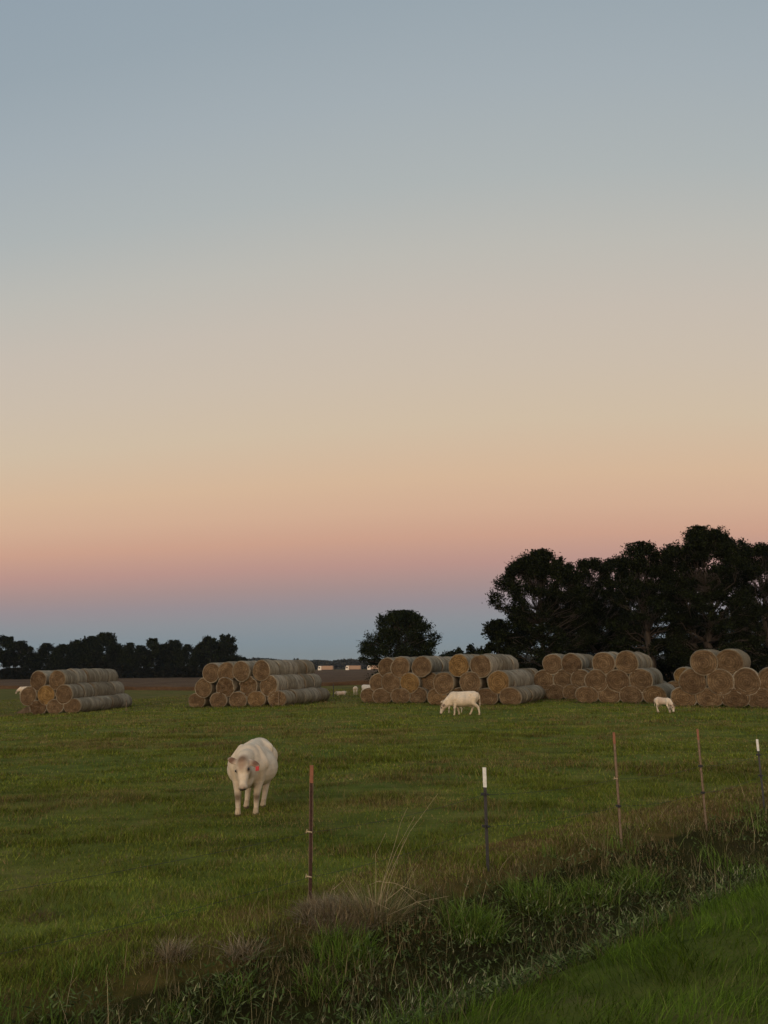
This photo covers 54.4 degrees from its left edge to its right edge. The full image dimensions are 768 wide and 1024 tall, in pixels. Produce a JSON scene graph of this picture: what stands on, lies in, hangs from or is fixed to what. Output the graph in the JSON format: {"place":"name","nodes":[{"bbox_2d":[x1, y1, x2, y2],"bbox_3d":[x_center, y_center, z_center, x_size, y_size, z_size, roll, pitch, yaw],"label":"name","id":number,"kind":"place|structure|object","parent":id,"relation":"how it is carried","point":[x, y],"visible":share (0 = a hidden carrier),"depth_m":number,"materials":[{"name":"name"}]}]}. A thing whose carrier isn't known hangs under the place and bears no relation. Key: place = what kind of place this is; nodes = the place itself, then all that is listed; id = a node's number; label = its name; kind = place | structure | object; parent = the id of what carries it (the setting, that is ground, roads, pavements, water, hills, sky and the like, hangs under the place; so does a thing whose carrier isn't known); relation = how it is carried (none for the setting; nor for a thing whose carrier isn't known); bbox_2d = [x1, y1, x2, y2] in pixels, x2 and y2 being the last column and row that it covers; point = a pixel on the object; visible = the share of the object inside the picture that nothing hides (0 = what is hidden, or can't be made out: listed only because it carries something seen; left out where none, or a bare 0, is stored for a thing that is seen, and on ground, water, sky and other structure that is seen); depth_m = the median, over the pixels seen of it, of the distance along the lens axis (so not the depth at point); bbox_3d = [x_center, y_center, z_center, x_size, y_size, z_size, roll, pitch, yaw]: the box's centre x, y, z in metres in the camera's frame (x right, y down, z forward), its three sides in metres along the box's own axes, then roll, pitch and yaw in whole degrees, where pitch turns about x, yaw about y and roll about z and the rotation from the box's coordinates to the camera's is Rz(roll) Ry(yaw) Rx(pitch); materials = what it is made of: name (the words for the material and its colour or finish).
{"place":"outdoors","nodes":[
{"label":"outdoors","id":0,"kind":"place"},
{"bbox_2d":[0,665,767,1023],"bbox_3d":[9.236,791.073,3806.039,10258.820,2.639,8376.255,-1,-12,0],"label":"ground","id":1,"kind":"structure","parent":0,"point":[686,853],"depth_m":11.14,"materials":[{"name":"green plant"}]},
{"bbox_2d":[0,634,14,664],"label":"tree","id":2,"kind":"object","parent":1,"relation":"on","point":[4,641],"visible":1,"depth_m":258.50,"materials":[{"name":"green plant"}]},
{"bbox_2d":[5,640,35,668],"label":"tree","id":3,"kind":"object","parent":1,"relation":"on","point":[22,648],"visible":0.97,"depth_m":261.65,"materials":[{"name":"green plant"}]},
{"bbox_2d":[29,700,48,713],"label":"hay bale","id":4,"kind":"object","parent":1,"relation":"on","point":[36,707],"visible":0.42,"depth_m":68.14},
{"bbox_2d":[20,686,37,705],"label":"hay bale","id":5,"kind":"object","parent":4,"relation":"on","point":[28,695],"visible":0.53,"depth_m":68.68},
{"bbox_2d":[30,670,52,690],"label":"hay bale","id":6,"kind":"object","parent":5,"relation":"on","point":[39,679],"visible":0.63,"depth_m":68.80},
{"bbox_2d":[37,685,55,704],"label":"hay bale","id":7,"kind":"object","parent":4,"relation":"on","point":[46,694],"visible":0.64,"depth_m":68.16},
{"bbox_2d":[29,643,56,669],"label":"tree","id":8,"kind":"object","parent":1,"relation":"on","point":[42,654],"visible":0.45,"depth_m":264.67,"materials":[{"name":"green plant"}]},
{"bbox_2d":[44,644,77,669],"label":"tree","id":9,"kind":"object","parent":1,"relation":"on","point":[57,659],"visible":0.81,"depth_m":256.69,"materials":[{"name":"green plant"}]},
{"bbox_2d":[63,697,91,712],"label":"hay bale","id":10,"kind":"object","parent":1,"relation":"on","point":[81,704],"visible":0.91,"depth_m":67.23},
{"bbox_2d":[55,684,83,704],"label":"hay bale","id":11,"kind":"object","parent":10,"relation":"on","point":[65,693],"visible":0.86,"depth_m":67.58},
{"bbox_2d":[49,670,76,689],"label":"hay bale","id":12,"kind":"object","parent":11,"relation":"on","point":[57,678],"visible":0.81,"depth_m":68.10},
{"bbox_2d":[74,635,109,664],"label":"tree","id":13,"kind":"object","parent":1,"relation":"on","point":[91,650],"visible":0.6,"depth_m":262.47,"materials":[{"name":"green plant"}]},
{"bbox_2d":[0,661,203,678],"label":"underbrush","id":14,"kind":"object","parent":1,"relation":"on","point":[123,670],"visible":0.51,"depth_m":249.93,"materials":[{"name":"green plant"}]},
{"bbox_2d":[116,642,142,667],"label":"tree","id":15,"kind":"object","parent":1,"relation":"on","point":[130,656],"visible":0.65,"depth_m":258.26,"materials":[{"name":"green plant"}]},
{"bbox_2d":[139,637,170,667],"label":"tree","id":16,"kind":"object","parent":1,"relation":"on","point":[156,652],"visible":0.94,"depth_m":263.20,"materials":[{"name":"green plant"}]},
{"bbox_2d":[138,934,201,963],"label":"dead grass tuft","id":17,"kind":"object","parent":1,"relation":"on","point":[180,949],"visible":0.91,"depth_m":7.29,"materials":[{"name":"plant"}]},
{"bbox_2d":[162,639,182,667],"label":"tree","id":18,"kind":"object","parent":1,"relation":"on","point":[175,645],"visible":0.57,"depth_m":267.26,"materials":[{"name":"green plant"}]},
{"bbox_2d":[174,644,198,666],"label":"tree","id":19,"kind":"object","parent":1,"relation":"on","point":[183,656],"visible":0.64,"depth_m":259.00,"materials":[{"name":"green plant"}]},
{"bbox_2d":[188,693,210,707],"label":"hay bale","id":20,"kind":"object","parent":1,"relation":"on","point":[194,699],"visible":0.62,"depth_m":65.03},
{"bbox_2d":[195,678,216,697],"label":"hay bale","id":21,"kind":"object","parent":20,"relation":"on","point":[204,688],"visible":0.67,"depth_m":64.70},
{"bbox_2d":[202,663,222,682],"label":"hay bale","id":22,"kind":"object","parent":21,"relation":"on","point":[210,672],"visible":0.72,"depth_m":64.38},
{"bbox_2d":[196,635,221,665],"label":"tree","id":23,"kind":"object","parent":1,"relation":"on","point":[209,647],"visible":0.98,"depth_m":264.45,"materials":[{"name":"green plant"}]},
{"bbox_2d":[210,692,230,707],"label":"hay bale","id":24,"kind":"object","parent":1,"relation":"on","point":[217,699],"visible":0.58,"depth_m":63.24},
{"bbox_2d":[216,677,239,697],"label":"hay bale","id":25,"kind":"object","parent":24,"relation":"on","point":[227,686],"visible":0.74,"depth_m":63.30},
{"bbox_2d":[208,970,258,1006],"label":"grass clump","id":26,"kind":"object","parent":1,"relation":"on","point":[240,993],"visible":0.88,"depth_m":6.77,"materials":[{"name":"green plant"}]},
{"bbox_2d":[229,691,248,706],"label":"hay bale","id":27,"kind":"object","parent":1,"relation":"on","point":[237,698],"visible":0.62,"depth_m":62.35},
{"bbox_2d":[239,676,260,696],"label":"hay bale","id":28,"kind":"object","parent":27,"relation":"on","point":[250,685],"visible":0.68,"depth_m":62.38},
{"bbox_2d":[232,661,254,681],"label":"hay bale","id":29,"kind":"object","parent":28,"relation":"on","point":[242,671],"visible":0.8,"depth_m":62.70},
{"bbox_2d":[211,929,279,963],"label":"dead grass tuft","id":30,"kind":"object","parent":1,"relation":"on","point":[231,952],"visible":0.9,"depth_m":7.41,"materials":[{"name":"brown plant"}]},
{"bbox_2d":[227,738,277,816],"bbox_3d":[-2.667,5.326,15.007,1.013,1.382,2.363,-1,-12,1],"label":"cow","id":31,"kind":"object","parent":1,"relation":"on","point":[252,763],"visible":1,"depth_m":14.60},
{"bbox_2d":[247,691,269,706],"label":"hay bale","id":32,"kind":"object","parent":1,"relation":"on","point":[256,698],"visible":0.63,"depth_m":61.68},
{"bbox_2d":[268,690,295,705],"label":"hay bale","id":33,"kind":"object","parent":1,"relation":"on","point":[287,697],"visible":0.9,"depth_m":61.01},
{"bbox_2d":[260,675,286,696],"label":"hay bale","id":34,"kind":"object","parent":33,"relation":"on","point":[271,683],"visible":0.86,"depth_m":61.54},
{"bbox_2d":[252,659,279,680],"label":"hay bale","id":35,"kind":"object","parent":34,"relation":"on","point":[263,669],"visible":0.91,"depth_m":62.03},
{"bbox_2d":[305,765,313,900],"bbox_3d":[-0.893,3.988,8.973,0.092,1.803,0.062,-7,-13,27],"label":"fence post","id":36,"kind":"object","parent":1,"relation":"on","point":[310,829],"visible":0.89,"depth_m":8.98,"materials":[{"name":"metal"}]},
{"bbox_2d":[287,954,352,1004],"bbox_3d":[-0.614,4.384,6.979,0.763,0.279,0.778,-1,-12,0],"label":"grass clump","id":37,"kind":"object","parent":1,"relation":"on","point":[314,982],"visible":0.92,"depth_m":7.01,"materials":[{"name":"green plant"}]},
{"bbox_2d":[0,670,672,689],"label":"brown crop","id":38,"kind":"object","parent":1,"relation":"on","point":[341,677],"visible":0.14,"depth_m":175.82,"materials":[{"name":"brown plant"}]},
{"bbox_2d":[278,885,397,937],"bbox_3d":[-0.495,4.464,8.373,1.493,0.355,1.469,6,-14,-30],"label":"dead grass tuft","id":39,"kind":"object","parent":1,"relation":"on","point":[306,902],"visible":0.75,"depth_m":8.30,"materials":[{"name":"brown plant"}]},
{"bbox_2d":[293,917,396,974],"bbox_3d":[-0.410,4.412,7.626,1.153,0.381,1.136,2,-12,-14],"label":"grass clump","id":40,"kind":"object","parent":1,"relation":"on","point":[337,944],"visible":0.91,"depth_m":7.59,"materials":[{"name":"green plant"}]},
{"bbox_2d":[0,797,767,1023],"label":"ditch weeds","id":41,"kind":"object","parent":1,"relation":"on","point":[576,953],"visible":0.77,"depth_m":7.31,"materials":[{"name":"green plant"}]},
{"bbox_2d":[19,782,767,1023],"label":"dry grass","id":42,"kind":"structure","parent":1,"relation":"on","point":[583,829],"depth_m":9.71,"materials":[{"name":"brown plant"}]},
{"bbox_2d":[356,609,442,680],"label":"oak tree","id":43,"kind":"object","parent":1,"relation":"on","point":[399,636],"visible":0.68,"depth_m":105.30,"materials":[{"name":"green plant"}]},
{"bbox_2d":[314,795,486,929],"bbox_3d":[0.082,3.974,8.446,1.996,1.434,1.604,-3,-12,13],"label":"dry stalk clump","id":44,"kind":"object","parent":1,"relation":"on","point":[389,910],"visible":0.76,"depth_m":8.50,"materials":[{"name":"beige plant"}]},
{"bbox_2d":[390,688,410,702],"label":"hay bale","id":45,"kind":"object","parent":1,"relation":"on","point":[402,695],"visible":0.69,"depth_m":59.52},
{"bbox_2d":[381,672,400,693],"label":"hay bale","id":46,"kind":"object","parent":45,"relation":"on","point":[390,681],"visible":0.71,"depth_m":60.08},
{"bbox_2d":[400,672,422,693],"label":"hay bale","id":47,"kind":"object","parent":45,"relation":"on","point":[410,681],"visible":0.77,"depth_m":59.43},
{"bbox_2d":[390,656,413,677],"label":"hay bale","id":48,"kind":"object","parent":47,"relation":"on","point":[400,667],"visible":0.84,"depth_m":60.02},
{"bbox_2d":[410,687,428,702],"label":"hay bale","id":49,"kind":"object","parent":1,"relation":"on","point":[419,694],"visible":0.69,"depth_m":58.99},
{"bbox_2d":[421,672,438,690],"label":"hay bale","id":50,"kind":"object","parent":49,"relation":"on","point":[427,681],"visible":0.46,"depth_m":59.44},
{"bbox_2d":[411,656,436,677],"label":"hay bale","id":51,"kind":"object","parent":50,"relation":"on","point":[423,666],"visible":0.98,"depth_m":59.39},
{"bbox_2d":[427,688,448,704],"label":"hay bale","id":52,"kind":"object","parent":1,"relation":"on","point":[434,697],"visible":0.58,"depth_m":55.46},
{"bbox_2d":[433,672,459,694],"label":"hay bale","id":53,"kind":"object","parent":52,"relation":"on","point":[447,682],"visible":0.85,"depth_m":55.39},
{"bbox_2d":[449,654,471,676],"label":"hay bale","id":54,"kind":"object","parent":53,"relation":"on","point":[459,665],"visible":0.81,"depth_m":55.44},
{"bbox_2d":[247,653,666,669],"bbox_3d":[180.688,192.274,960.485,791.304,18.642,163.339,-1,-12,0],"label":"distant woods","id":55,"kind":"object","parent":1,"relation":"on","point":[340,664],"visible":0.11,"depth_m":890.63,"materials":[{"name":"green plant"}]},
{"bbox_2d":[452,687,462,691],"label":"hay bale","id":56,"kind":"object","parent":1,"relation":"on","point":[458,689],"visible":0.17,"depth_m":55.16},
{"bbox_2d":[459,671,486,691],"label":"hay bale","id":57,"kind":"object","parent":56,"relation":"on","point":[470,681],"visible":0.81,"depth_m":54.59},
{"bbox_2d":[470,654,497,677],"bbox_3d":[7.384,11.398,55.156,1.714,1.724,1.707,-17,-16,23],"label":"hay bale","id":58,"kind":"object","parent":57,"relation":"on","point":[484,666],"visible":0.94,"depth_m":54.51},
{"bbox_2d":[440,691,479,715],"bbox_3d":[4.401,11.087,43.261,2.373,1.378,1.010,0,-12,-4],"label":"cow","id":59,"kind":"object","parent":1,"relation":"on","point":[457,700],"visible":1,"depth_m":43.06},
{"bbox_2d":[429,893,530,947],"bbox_3d":[1.043,4.583,8.413,1.308,0.423,1.313,-1,-12,0],"label":"grass clump","id":60,"kind":"object","parent":1,"relation":"on","point":[487,922],"visible":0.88,"depth_m":8.40,"materials":[{"name":"green plant"}]},
{"bbox_2d":[481,767,489,871],"bbox_3d":[1.397,4.330,10.213,0.081,1.591,0.098,5,-13,-25],"label":"fence post","id":61,"kind":"object","parent":1,"relation":"on","point":[485,794],"visible":0.92,"depth_m":10.25,"materials":[{"name":"metal"}]},
{"bbox_2d":[477,687,499,704],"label":"hay bale","id":62,"kind":"object","parent":1,"relation":"on","point":[488,696],"visible":0.73,"depth_m":53.92},
{"bbox_2d":[487,670,513,694],"bbox_3d":[8.514,12.424,54.482,1.755,1.735,1.695,-15,-16,19],"label":"hay bale","id":63,"kind":"object","parent":62,"relation":"on","point":[498,681],"visible":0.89,"depth_m":53.82},
{"bbox_2d":[474,618,525,687],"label":"young tree","id":64,"kind":"object","parent":1,"relation":"on","point":[497,639],"visible":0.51,"depth_m":86.15,"materials":[{"name":"green plant"}]},
{"bbox_2d":[499,686,526,704],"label":"hay bale","id":65,"kind":"object","parent":1,"relation":"on","point":[513,695],"visible":0.92,"depth_m":53.24},
{"bbox_2d":[504,616,545,668],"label":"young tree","id":66,"kind":"object","parent":1,"relation":"on","point":[516,629],"visible":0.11,"depth_m":92.42,"materials":[{"name":"green plant"}]},
{"bbox_2d":[485,871,594,920],"bbox_3d":[1.905,4.729,9.294,1.380,0.446,1.362,-1,-12,0],"label":"grass clump","id":67,"kind":"object","parent":1,"relation":"on","point":[535,895],"visible":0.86,"depth_m":9.20,"materials":[{"name":"green plant"}]},
{"bbox_2d":[485,547,599,670],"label":"oak tree","id":68,"kind":"object","parent":1,"relation":"on","point":[538,569],"visible":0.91,"depth_m":81.68,"materials":[{"name":"green plant"}]},
{"bbox_2d":[545,684,563,699],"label":"hay bale","id":69,"kind":"object","parent":1,"relation":"on","point":[553,691],"visible":0.69,"depth_m":60.13},
{"bbox_2d":[553,669,570,688],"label":"hay bale","id":70,"kind":"object","parent":69,"relation":"on","point":[561,677],"visible":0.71,"depth_m":60.11},
{"bbox_2d":[542,654,562,674],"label":"hay bale","id":71,"kind":"object","parent":70,"relation":"on","point":[551,663],"visible":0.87,"depth_m":60.63},
{"bbox_2d":[562,684,578,698],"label":"hay bale","id":72,"kind":"object","parent":1,"relation":"on","point":[569,691],"visible":0.51,"depth_m":59.59},
{"bbox_2d":[570,669,588,687],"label":"hay bale","id":73,"kind":"object","parent":72,"relation":"on","point":[577,677],"visible":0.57,"depth_m":59.54},
{"bbox_2d":[561,653,584,673],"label":"hay bale","id":74,"kind":"object","parent":73,"relation":"on","point":[571,663],"visible":0.91,"depth_m":59.98},
{"bbox_2d":[546,561,601,654],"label":"oak tree","id":75,"kind":"object","parent":1,"relation":"on","point":[568,564],"visible":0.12,"depth_m":92.48,"materials":[{"name":"green plant"}]},
{"bbox_2d":[575,686,598,702],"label":"hay bale","id":76,"kind":"object","parent":1,"relation":"on","point":[584,694],"visible":0.75,"depth_m":54.49},
{"bbox_2d":[584,669,607,691],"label":"hay bale","id":77,"kind":"object","parent":76,"relation":"on","point":[594,678],"visible":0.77,"depth_m":54.40},
{"bbox_2d":[592,652,616,674],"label":"hay bale","id":78,"kind":"object","parent":77,"relation":"on","point":[603,662],"visible":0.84,"depth_m":54.43},
{"bbox_2d":[554,868,629,909],"bbox_3d":[2.664,4.813,9.527,1.197,0.365,1.174,5,-13,-24],"label":"grass clump","id":79,"kind":"object","parent":1,"relation":"on","point":[601,899],"visible":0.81,"depth_m":9.55,"materials":[{"name":"green plant"}]},
{"bbox_2d":[551,557,636,653],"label":"oak tree","id":80,"kind":"object","parent":1,"relation":"on","point":[594,566],"visible":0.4,"depth_m":89.02,"materials":[{"name":"green plant"}]},
{"bbox_2d":[598,686,620,702],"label":"hay bale","id":81,"kind":"object","parent":1,"relation":"on","point":[607,694],"visible":0.7,"depth_m":53.88},
{"bbox_2d":[605,669,629,692],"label":"hay bale","id":82,"kind":"object","parent":81,"relation":"on","point":[616,680],"visible":0.81,"depth_m":53.77},
{"bbox_2d":[615,650,640,674],"bbox_3d":[17.803,10.970,54.444,1.714,1.724,1.707,6,-9,26],"label":"hay bale","id":83,"kind":"object","parent":82,"relation":"on","point":[627,662],"visible":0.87,"depth_m":53.78},
{"bbox_2d":[612,732,622,846],"bbox_3d":[3.638,4.443,11.612,0.079,1.955,0.061,1,-12,-8],"label":"fence post","id":84,"kind":"object","parent":1,"relation":"on","point":[617,787],"visible":0.91,"depth_m":11.65,"materials":[{"name":"beige metal"}]},
{"bbox_2d":[594,557,653,655],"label":"oak tree","id":85,"kind":"object","parent":1,"relation":"on","point":[611,560],"visible":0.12,"depth_m":94.97,"materials":[{"name":"green plant"}]},
{"bbox_2d":[619,685,643,702],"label":"hay bale","id":86,"kind":"object","parent":1,"relation":"on","point":[630,693],"visible":0.77,"depth_m":53.22},
{"bbox_2d":[629,668,654,692],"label":"hay bale","id":87,"kind":"object","parent":86,"relation":"on","point":[641,679],"visible":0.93,"depth_m":53.15},
{"bbox_2d":[604,858,679,895],"bbox_3d":[3.508,4.939,10.152,1.088,0.400,1.164,5,-13,-23],"label":"grass clump","id":88,"kind":"object","parent":1,"relation":"on","point":[641,878],"visible":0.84,"depth_m":10.13,"materials":[{"name":"green plant"}]},
{"bbox_2d":[600,540,699,667],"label":"oak tree","id":89,"kind":"object","parent":1,"relation":"on","point":[636,563],"visible":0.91,"depth_m":78.56,"materials":[{"name":"green plant"}]},
{"bbox_2d":[643,685,669,702],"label":"hay bale","id":90,"kind":"object","parent":1,"relation":"on","point":[651,693],"visible":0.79,"depth_m":52.62},
{"bbox_2d":[640,543,706,672],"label":"oak tree","id":91,"kind":"object","parent":1,"relation":"on","point":[660,662],"visible":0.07,"depth_m":90.93,"materials":[{"name":"green plant"}]},
{"bbox_2d":[670,687,697,706],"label":"hay bale","id":92,"kind":"object","parent":1,"relation":"on","point":[679,696],"visible":0.7,"depth_m":48.39},
{"bbox_2d":[678,668,707,694],"bbox_3d":[20.268,11.104,48.876,1.735,1.755,1.695,-44,-27,14],"label":"hay bale","id":93,"kind":"object","parent":92,"relation":"on","point":[691,681],"visible":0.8,"depth_m":48.22},
{"bbox_2d":[690,649,717,675],"bbox_3d":[20.951,9.794,48.674,1.750,1.731,1.685,-45,-28,16],"label":"hay bale","id":94,"kind":"object","parent":93,"relation":"on","point":[703,662],"visible":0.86,"depth_m":48.03},
{"bbox_2d":[695,687,723,706],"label":"hay bale","id":95,"kind":"object","parent":1,"relation":"on","point":[706,697],"visible":0.77,"depth_m":47.60},
{"bbox_2d":[655,524,767,667],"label":"oak tree","id":96,"kind":"object","parent":1,"relation":"on","point":[701,543],"visible":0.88,"depth_m":76.58,"materials":[{"name":"green plant"}]},
{"bbox_2d":[695,537,767,672],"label":"oak tree","id":97,"kind":"object","parent":1,"relation":"on","point":[758,591],"visible":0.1,"depth_m":88.78,"materials":[{"name":"green plant"}]},
{"bbox_2d":[721,688,749,707],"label":"hay bale","id":98,"kind":"object","parent":1,"relation":"on","point":[733,698],"visible":0.66,"depth_m":46.86},
{"bbox_2d":[706,669,733,694],"bbox_3d":[21.710,10.890,48.078,1.739,1.732,1.655,-29,-21,20],"label":"hay bale","id":99,"kind":"object","parent":98,"relation":"on","point":[719,680],"visible":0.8,"depth_m":47.41},
{"bbox_2d":[716,648,745,674],"bbox_3d":[22.287,9.661,48.084,1.786,1.647,1.694,-26,-21,24],"label":"hay bale","id":100,"kind":"object","parent":99,"relation":"on","point":[732,661],"visible":0.84,"depth_m":47.40},
{"bbox_2d":[733,667,760,695],"bbox_3d":[23.044,10.751,47.393,1.647,1.786,1.694,0,-10,29],"label":"hay bale","id":101,"kind":"object","parent":98,"relation":"on","point":[746,679],"visible":0.84,"depth_m":46.72},
{"bbox_2d":[713,542,767,671],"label":"oak tree","id":102,"kind":"object","parent":1,"relation":"on","point":[759,561],"visible":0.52,"depth_m":81.29,"materials":[{"name":"green plant"}]},
{"bbox_2d":[747,688,767,707],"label":"hay bale","id":103,"kind":"object","parent":1,"relation":"on","point":[759,698],"visible":0.74,"depth_m":46.24},
{"bbox_2d":[0,0,767,668],"label":"sky","id":104,"kind":"structure","parent":0,"point":[318,319],"materials":[{"name":"blue"}]},
{"bbox_2d":[12,779,760,1023],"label":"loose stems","id":105,"kind":"object","parent":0,"point":[448,916],"visible":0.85,"depth_m":8.04,"materials":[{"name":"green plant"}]},
{"bbox_2d":[30,698,767,714],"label":"rank grass","id":106,"kind":"structure","parent":0,"point":[621,702],"depth_m":56.04,"materials":[{"name":"green plant"}]},
{"bbox_2d":[384,878,767,1023],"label":"verge grass","id":107,"kind":"structure","parent":0,"point":[505,1004],"depth_m":5.08,"materials":[{"name":"green plant"}]},
{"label":"hay bale","id":108,"kind":"object","parent":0,"visible":0},
{"bbox_2d":[534,669,553,689],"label":"hay bale","id":109,"kind":"object","parent":108,"relation":"on","point":[543,679],"visible":0.71,"depth_m":60.67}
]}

